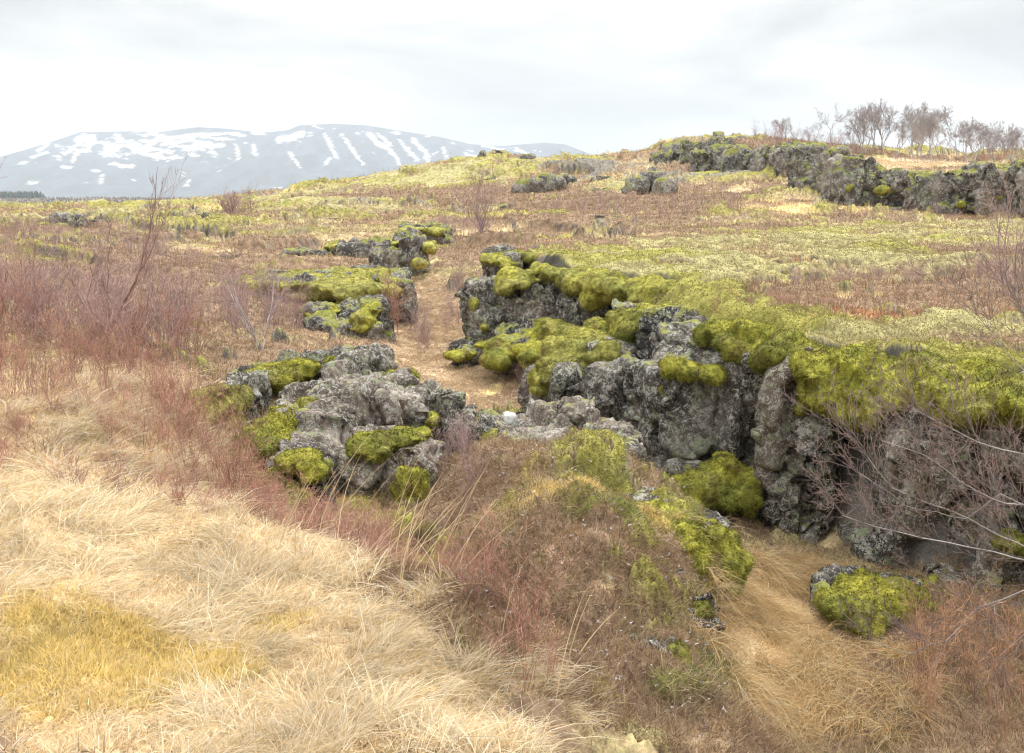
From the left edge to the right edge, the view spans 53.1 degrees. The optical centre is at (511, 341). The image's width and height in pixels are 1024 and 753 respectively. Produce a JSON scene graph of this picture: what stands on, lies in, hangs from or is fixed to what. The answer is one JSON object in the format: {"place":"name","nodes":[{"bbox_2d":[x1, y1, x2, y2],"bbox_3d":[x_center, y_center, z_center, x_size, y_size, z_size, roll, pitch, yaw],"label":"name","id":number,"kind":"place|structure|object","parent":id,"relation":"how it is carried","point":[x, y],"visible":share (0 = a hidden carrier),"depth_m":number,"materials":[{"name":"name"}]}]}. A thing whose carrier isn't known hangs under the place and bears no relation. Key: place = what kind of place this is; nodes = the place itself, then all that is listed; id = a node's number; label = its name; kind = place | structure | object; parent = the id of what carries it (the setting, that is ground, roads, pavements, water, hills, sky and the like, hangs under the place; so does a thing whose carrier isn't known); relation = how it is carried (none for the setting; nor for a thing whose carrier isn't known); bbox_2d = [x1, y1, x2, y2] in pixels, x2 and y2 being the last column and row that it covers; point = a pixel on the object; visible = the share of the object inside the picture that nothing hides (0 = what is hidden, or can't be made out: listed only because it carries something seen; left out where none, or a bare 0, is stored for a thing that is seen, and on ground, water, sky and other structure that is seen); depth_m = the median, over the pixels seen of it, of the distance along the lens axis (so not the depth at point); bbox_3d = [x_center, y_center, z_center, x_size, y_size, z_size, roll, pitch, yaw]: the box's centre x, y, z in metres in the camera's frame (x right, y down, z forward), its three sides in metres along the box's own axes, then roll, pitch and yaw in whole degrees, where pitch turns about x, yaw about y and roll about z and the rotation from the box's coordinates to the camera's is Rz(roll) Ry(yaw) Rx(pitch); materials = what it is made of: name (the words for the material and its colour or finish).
{"place":"outdoors","nodes":[
{"label":"outdoors","id":0,"kind":"place"},
{"bbox_2d":[0,124,591,196],"bbox_3d":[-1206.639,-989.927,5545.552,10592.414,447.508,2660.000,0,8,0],"label":"snowy mountain","id":1,"kind":"structure","parent":0,"point":[107,164],"depth_m":5426.56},
{"bbox_2d":[0,133,1023,752],"bbox_3d":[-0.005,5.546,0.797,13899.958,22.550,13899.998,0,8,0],"label":"ground","id":2,"kind":"structure","parent":0,"point":[452,173],"depth_m":12.80,"materials":[{"name":"beige plant"}]},
{"bbox_2d":[0,230,38,319],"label":"bare bush","id":3,"kind":"object","parent":2,"relation":"on","point":[2,290],"visible":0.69,"depth_m":11.51,"materials":[{"name":"brown plant"}]},
{"bbox_2d":[0,191,44,198],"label":"distant wood","id":4,"kind":"object","parent":2,"relation":"on","point":[19,194],"visible":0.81,"depth_m":1258.63,"materials":[{"name":"grey plant"}]},
{"bbox_2d":[0,146,84,331],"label":"bare bush","id":5,"kind":"object","parent":2,"relation":"on","point":[44,253],"visible":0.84,"depth_m":10.81,"materials":[{"name":"brown plant"}]},
{"bbox_2d":[37,211,87,227],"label":"moor rocks","id":6,"kind":"object","parent":2,"relation":"on","point":[76,218],"visible":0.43,"depth_m":41.66,"materials":[{"name":"grey stone"}]},
{"bbox_2d":[0,196,204,202],"bbox_3d":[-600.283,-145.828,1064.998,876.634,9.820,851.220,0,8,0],"label":"distant scrub","id":7,"kind":"object","parent":2,"relation":"on","point":[115,199],"visible":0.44,"depth_m":1119.22,"materials":[{"name":"green plant"}]},
{"bbox_2d":[40,150,191,338],"bbox_3d":[-3.888,-0.935,10.533,1.755,2.055,0.996,4,9,27],"label":"sapling","id":8,"kind":"object","parent":2,"relation":"on","point":[145,247],"visible":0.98,"depth_m":10.27,"materials":[{"name":"brown plant"}]},
{"bbox_2d":[0,216,285,528],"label":"red twig thicket","id":9,"kind":"object","parent":2,"relation":"on","point":[123,324],"visible":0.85,"depth_m":8.44,"materials":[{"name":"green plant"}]},
{"bbox_2d":[198,212,214,217],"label":"moor stone","id":10,"kind":"object","parent":2,"relation":"on","point":[204,214],"visible":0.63,"depth_m":49.30,"materials":[{"name":"grey stone"}]},
{"bbox_2d":[182,368,271,430],"bbox_3d":[-2.562,0.817,9.085,0.650,1.049,1.313,0,8,0],"label":"rock","id":11,"kind":"object","parent":2,"relation":"on","point":[255,388],"visible":0.41,"depth_m":9.00,"materials":[{"name":"grey stone"}]},
{"bbox_2d":[217,191,238,213],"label":"bare bush","id":12,"kind":"object","parent":2,"relation":"on","point":[222,202],"visible":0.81,"depth_m":65.23,"materials":[{"name":"brown plant"}]},
{"bbox_2d":[209,267,263,332],"bbox_3d":[-4.157,-0.613,15.599,0.895,1.075,0.732,0,8,0],"label":"bare bush","id":13,"kind":"object","parent":2,"relation":"on","point":[230,314],"visible":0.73,"depth_m":15.52,"materials":[{"name":"brown plant"}]},
{"bbox_2d":[205,255,290,348],"bbox_3d":[-3.391,-0.452,12.997,1.071,1.254,1.333,0,8,0],"label":"bare bush","id":14,"kind":"object","parent":2,"relation":"on","point":[250,326],"visible":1,"depth_m":13.16,"materials":[{"name":"grey plant"}]},
{"bbox_2d":[276,199,289,204],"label":"moor rocks","id":15,"kind":"object","parent":2,"relation":"on","point":[285,201],"visible":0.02,"depth_m":70.57,"materials":[{"name":"yellow plant"}]},
{"bbox_2d":[249,439,343,512],"bbox_3d":[-1.612,1.164,7.751,0.698,0.847,1.100,0,8,0],"label":"mossy boulder","id":16,"kind":"object","parent":2,"relation":"on","point":[307,460],"visible":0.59,"depth_m":7.46,"materials":[{"name":"green plant"}]},
{"bbox_2d":[280,246,327,255],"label":"moor stone","id":17,"kind":"object","parent":2,"relation":"on","point":[299,251],"visible":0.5,"depth_m":33.60,"materials":[{"name":"grey stone"}]},
{"bbox_2d":[224,264,417,324],"bbox_3d":[-4.159,-0.897,22.812,4.323,1.624,4.305,0,8,0],"label":"moss capped outcrop","id":18,"kind":"object","parent":2,"relation":"on","point":[336,284],"visible":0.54,"depth_m":21.57,"materials":[{"name":"green plant"}]},
{"bbox_2d":[237,342,419,394],"bbox_3d":[-1.883,0.561,10.667,2.000,1.070,1.987,0,8,0],"label":"mossy rock","id":19,"kind":"object","parent":2,"relation":"on","point":[288,366],"visible":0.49,"depth_m":10.39,"materials":[{"name":"grey stone"}]},
{"bbox_2d":[224,359,445,501],"bbox_3d":[-1.434,1.006,9.085,1.908,1.344,3.216,0,8,0],"label":"rock outcrop","id":20,"kind":"object","parent":2,"relation":"on","point":[338,410],"visible":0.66,"depth_m":8.39,"materials":[{"name":"grey stone"}]},
{"bbox_2d":[312,236,381,257],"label":"moor rocks","id":21,"kind":"object","parent":2,"relation":"on","point":[355,247],"visible":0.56,"depth_m":34.05,"materials":[{"name":"grey stone"}]},
{"bbox_2d":[299,293,395,344],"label":"moss capped outcrop","id":22,"kind":"object","parent":2,"relation":"on","point":[365,316],"visible":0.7,"depth_m":18.19,"materials":[{"name":"grey stone"}]},
{"bbox_2d":[377,265,417,333],"bbox_3d":[-2.261,-0.800,19.646,0.769,1.358,0.858,-3,9,-20],"label":"bare bush","id":23,"kind":"object","parent":2,"relation":"on","point":[392,315],"visible":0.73,"depth_m":19.60,"materials":[{"name":"brown plant"}]},
{"bbox_2d":[218,390,581,692],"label":"bank edge twigs","id":24,"kind":"object","parent":2,"relation":"on","point":[374,537],"visible":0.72,"depth_m":5.74,"materials":[{"name":"brown plant"}]},
{"bbox_2d":[368,227,437,276],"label":"moor rocks","id":25,"kind":"object","parent":2,"relation":"on","point":[411,248],"visible":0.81,"depth_m":30.52,"materials":[{"name":"grey stone"}]},
{"bbox_2d":[397,220,454,244],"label":"moor rocks","id":26,"kind":"object","parent":2,"relation":"on","point":[440,233],"visible":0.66,"depth_m":38.81,"materials":[{"name":"green plant"}]},
{"bbox_2d":[278,432,615,705],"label":"straw stalks","id":27,"kind":"object","parent":2,"relation":"on","point":[402,562],"visible":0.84,"depth_m":4.94,"materials":[{"name":"beige plant"}]},
{"bbox_2d":[406,379,498,451],"bbox_3d":[-0.465,0.922,9.451,0.989,1.010,0.990,0,8,0],"label":"jagged rock","id":28,"kind":"object","parent":2,"relation":"on","point":[442,399],"visible":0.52,"depth_m":9.19,"materials":[{"name":"grey stone"}]},
{"bbox_2d":[449,163,506,232],"bbox_3d":[-1.290,-5.263,37.716,2.175,2.623,1.556,-8,11,-44],"label":"bare bush","id":29,"kind":"object","parent":2,"relation":"on","point":[476,212],"visible":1,"depth_m":37.71,"materials":[{"name":"brown plant"}]},
{"bbox_2d":[477,150,486,156],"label":"skyline rock","id":30,"kind":"object","parent":2,"relation":"on","point":[483,154],"visible":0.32,"depth_m":89.58,"materials":[{"name":"grey stone"}]},
{"bbox_2d":[475,174,495,179],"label":"moor rocks","id":31,"kind":"object","parent":2,"relation":"on","point":[492,177],"visible":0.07,"depth_m":77.14,"materials":[{"name":"beige stone"}]},
{"bbox_2d":[490,203,507,208],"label":"moor stone","id":32,"kind":"object","parent":2,"relation":"on","point":[502,205],"visible":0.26,"depth_m":58.99,"materials":[{"name":"beige stone"}]},
{"bbox_2d":[454,243,556,340],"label":"cliff tower","id":33,"kind":"structure","parent":2,"relation":"on","point":[505,288],"depth_m":17.19,"materials":[{"name":"grey stone"}]},
{"bbox_2d":[443,316,570,377],"bbox_3d":[-0.048,0.223,16.039,2.154,1.264,2.793,0,8,0],"label":"moss covered ledge","id":34,"kind":"object","parent":2,"relation":"on","point":[504,347],"visible":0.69,"depth_m":15.67,"materials":[{"name":"green plant"}]},
{"bbox_2d":[0,316,1023,752],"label":"dry grass","id":35,"kind":"structure","parent":2,"relation":"on","point":[414,706],"depth_m":4.29,"materials":[{"name":"beige plant"}]},
{"bbox_2d":[0,132,1023,752],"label":"heath","id":36,"kind":"object","parent":2,"relation":"on","point":[602,654],"visible":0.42,"depth_m":6.75,"materials":[{"name":"brown plant"}]},
{"bbox_2d":[0,118,1023,381],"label":"moor scrub","id":37,"kind":"object","parent":2,"relation":"on","point":[842,274],"visible":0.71,"depth_m":21.46,"materials":[{"name":"brown plant"}]},
{"bbox_2d":[1,153,1023,752],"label":"valley grass","id":38,"kind":"structure","parent":2,"relation":"on","point":[437,331],"depth_m":16.99,"materials":[{"name":"beige plant"}]},
{"bbox_2d":[515,153,536,158],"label":"skyline rock","id":39,"kind":"object","parent":2,"relation":"on","point":[527,156],"visible":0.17,"depth_m":88.69,"materials":[{"name":"grey stone"}]},
{"bbox_2d":[511,172,577,192],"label":"moor rocks","id":40,"kind":"object","parent":2,"relation":"on","point":[546,181],"visible":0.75,"depth_m":72.91,"materials":[{"name":"grey stone"}]},
{"bbox_2d":[479,395,647,462],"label":"rock slabs","id":41,"kind":"object","parent":2,"relation":"on","point":[539,419],"visible":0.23,"depth_m":9.16,"materials":[{"name":"grey stone"}]},
{"bbox_2d":[502,411,516,426],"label":"pale stone","id":42,"kind":"object","parent":41,"relation":"on","point":[509,418],"visible":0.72,"depth_m":9.51,"materials":[{"name":"white stone"}]},
{"bbox_2d":[516,323,640,430],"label":"cliff block","id":43,"kind":"structure","parent":2,"relation":"on","point":[587,363],"depth_m":11.05,"materials":[{"name":"grey stone"}]},
{"bbox_2d":[589,175,610,181],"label":"moor stone","id":44,"kind":"object","parent":2,"relation":"on","point":[597,177],"visible":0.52,"depth_m":74.79,"materials":[{"name":"grey stone"}]},
{"bbox_2d":[538,264,675,325],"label":"cleft cliff","id":45,"kind":"structure","parent":2,"relation":"on","point":[582,293],"depth_m":15.66,"materials":[{"name":"green plant"}]},
{"bbox_2d":[594,215,621,217],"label":"moor stone","id":46,"kind":"object","parent":2,"relation":"on","point":[600,216],"visible":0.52,"depth_m":43.22,"materials":[{"name":"grey stone"}]},
{"bbox_2d":[613,429,649,478],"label":"moss topped rock","id":47,"kind":"object","parent":2,"relation":"on","point":[627,437],"visible":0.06,"depth_m":7.77,"materials":[{"name":"grey stone"}]},
{"bbox_2d":[582,298,708,359],"bbox_3d":[1.788,0.099,12.169,1.418,1.129,3.374,-3,9,-18],"label":"mossy ledge","id":48,"kind":"object","parent":2,"relation":"on","point":[629,322],"visible":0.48,"depth_m":11.78,"materials":[{"name":"green plant"}]},
{"bbox_2d":[621,170,677,195],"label":"moor rocks","id":49,"kind":"object","parent":2,"relation":"on","point":[644,182],"visible":0.77,"depth_m":61.30,"materials":[{"name":"grey stone"}]},
{"bbox_2d":[628,632,697,666],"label":"boulder","id":50,"kind":"object","parent":2,"relation":"on","point":[676,647],"visible":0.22,"depth_m":5.09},
{"bbox_2d":[626,485,715,578],"bbox_3d":[0.971,1.519,6.781,0.696,0.994,1.357,0,8,0],"label":"moss covered boulder","id":51,"kind":"object","parent":2,"relation":"on","point":[700,547],"visible":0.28,"depth_m":6.32,"materials":[{"name":"green plant"}]},
{"bbox_2d":[676,568,725,635],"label":"boulder","id":52,"kind":"object","parent":2,"relation":"on","point":[709,605],"visible":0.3,"depth_m":5.88,"materials":[{"name":"green plant"}]},
{"bbox_2d":[649,131,754,174],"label":"summit crag","id":53,"kind":"structure","parent":2,"relation":"on","point":[716,151],"depth_m":75.79,"materials":[{"name":"grey stone"}]},
{"bbox_2d":[696,508,756,598],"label":"moss covered boulder","id":54,"kind":"object","parent":2,"relation":"on","point":[742,562],"visible":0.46,"depth_m":6.46,"materials":[{"name":"green plant"}]},
{"bbox_2d":[770,118,792,139],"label":"birch tree","id":55,"kind":"object","parent":2,"relation":"on","point":[786,121],"visible":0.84,"depth_m":82.28,"materials":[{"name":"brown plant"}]},
{"bbox_2d":[801,122,824,140],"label":"birch tree","id":56,"kind":"object","parent":2,"relation":"on","point":[807,130],"visible":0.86,"depth_m":84.30,"materials":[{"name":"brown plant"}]},
{"bbox_2d":[662,504,979,752],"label":"gully grass","id":57,"kind":"structure","parent":2,"relation":"on","point":[773,611],"depth_m":6.03,"materials":[{"name":"beige plant"}]},
{"bbox_2d":[632,317,1023,591],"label":"basalt cliff","id":58,"kind":"structure","parent":2,"relation":"on","point":[717,429],"depth_m":8.68,"materials":[{"name":"grey stone"}]},
{"bbox_2d":[896,480,933,541],"bbox_3d":[3.131,1.219,7.838,0.356,0.755,0.240,7,11,40],"label":"bare bush","id":59,"kind":"object","parent":58,"relation":"on","point":[922,502],"visible":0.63,"depth_m":7.78,"materials":[{"name":"brown plant"}]},
{"bbox_2d":[814,102,854,141],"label":"birch tree","id":60,"kind":"object","parent":2,"relation":"on","point":[834,121],"visible":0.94,"depth_m":79.21,"materials":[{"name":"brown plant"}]},
{"bbox_2d":[838,120,875,146],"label":"birch tree","id":61,"kind":"object","parent":2,"relation":"on","point":[854,135],"visible":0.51,"depth_m":78.93,"materials":[{"name":"grey plant"}]},
{"bbox_2d":[834,103,881,153],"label":"birch tree","id":62,"kind":"object","parent":2,"relation":"on","point":[860,118],"visible":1,"depth_m":72.08,"materials":[{"name":"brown plant"}]},
{"bbox_2d":[733,140,1023,216],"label":"cliff","id":63,"kind":"structure","parent":2,"relation":"on","point":[838,174],"depth_m":51.13,"materials":[{"name":"grey stone"}]},
{"bbox_2d":[859,102,898,145],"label":"birch tree","id":64,"kind":"object","parent":2,"relation":"on","point":[882,118],"visible":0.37,"depth_m":83.09,"materials":[{"name":"grey plant"}]},
{"bbox_2d":[853,99,911,148],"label":"birch tree","id":65,"kind":"object","parent":2,"relation":"on","point":[888,123],"visible":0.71,"depth_m":75.45,"materials":[{"name":"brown plant"}]},
{"bbox_2d":[808,563,957,639],"bbox_3d":[2.600,2.003,7.269,1.294,0.786,1.020,-3,9,-22],"label":"mossy boulder","id":66,"kind":"object","parent":2,"relation":"on","point":[828,585],"visible":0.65,"depth_m":6.98,"materials":[{"name":"green plant"}]},
{"bbox_2d":[757,230,1023,715],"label":"leafless shrub","id":67,"kind":"object","parent":2,"relation":"on","point":[964,385],"visible":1,"depth_m":5.73,"materials":[{"name":"brown plant"}]},
{"bbox_2d":[895,107,929,157],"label":"birch tree","id":68,"kind":"object","parent":2,"relation":"on","point":[903,128],"visible":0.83,"depth_m":70.76,"materials":[{"name":"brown plant"}]},
{"bbox_2d":[899,103,946,156],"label":"birch tree","id":69,"kind":"object","parent":2,"relation":"on","point":[918,112],"visible":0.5,"depth_m":75.27,"materials":[{"name":"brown plant"}]},
{"bbox_2d":[902,110,949,159],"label":"birch tree","id":70,"kind":"object","parent":2,"relation":"on","point":[930,125],"visible":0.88,"depth_m":70.35,"materials":[{"name":"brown plant"}]},
{"bbox_2d":[911,119,948,161],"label":"birch tree","id":71,"kind":"object","parent":2,"relation":"on","point":[932,140],"visible":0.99,"depth_m":65.54,"materials":[{"name":"grey plant"}]},
{"bbox_2d":[909,100,952,144],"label":"birch tree","id":72,"kind":"object","parent":2,"relation":"on","point":[924,107],"visible":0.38,"depth_m":83.03,"materials":[{"name":"grey plant"}]},
{"bbox_2d":[908,104,959,154],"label":"birch tree","id":73,"kind":"object","parent":2,"relation":"on","point":[944,113],"visible":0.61,"depth_m":75.32,"materials":[{"name":"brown plant"}]},
{"bbox_2d":[938,122,962,155],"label":"birch tree","id":74,"kind":"object","parent":2,"relation":"on","point":[952,134],"visible":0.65,"depth_m":76.25,"materials":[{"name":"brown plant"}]},
{"bbox_2d":[883,541,1023,742],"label":"rusty twigs","id":75,"kind":"object","parent":2,"relation":"on","point":[937,663],"visible":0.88,"depth_m":5.67,"materials":[{"name":"brown plant"}]},
{"bbox_2d":[914,427,1023,531],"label":"bare bush","id":76,"kind":"object","parent":2,"relation":"on","point":[991,508],"visible":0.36,"depth_m":7.46,"materials":[{"name":"brown plant"}]},
{"bbox_2d":[948,116,1003,162],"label":"birch tree","id":77,"kind":"object","parent":2,"relation":"on","point":[969,135],"visible":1,"depth_m":70.75,"materials":[{"name":"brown plant"}]},
{"bbox_2d":[959,120,995,154],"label":"birch tree","id":78,"kind":"object","parent":2,"relation":"on","point":[976,135],"visible":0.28,"depth_m":76.55,"materials":[{"name":"grey plant"}]},
{"bbox_2d":[971,120,1005,160],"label":"birch tree","id":79,"kind":"object","parent":2,"relation":"on","point":[989,134],"visible":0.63,"depth_m":73.76,"materials":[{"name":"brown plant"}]},
{"bbox_2d":[953,162,1023,296],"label":"bare bush","id":80,"kind":"object","parent":2,"relation":"on","point":[998,247],"visible":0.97,"depth_m":13.56,"materials":[{"name":"brown plant"}]},
{"bbox_2d":[993,124,1023,156],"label":"birch tree","id":81,"kind":"object","parent":2,"relation":"on","point":[1008,140],"visible":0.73,"depth_m":76.42,"materials":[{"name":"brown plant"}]},
{"bbox_2d":[998,121,1023,156],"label":"birch tree","id":82,"kind":"object","parent":2,"relation":"on","point":[1014,137],"visible":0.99,"depth_m":69.53,"materials":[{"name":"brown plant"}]},
{"bbox_2d":[0,0,1023,156],"label":"sky","id":83,"kind":"structure","parent":0,"point":[592,77],"materials":[{"name":"white"}]}
]}

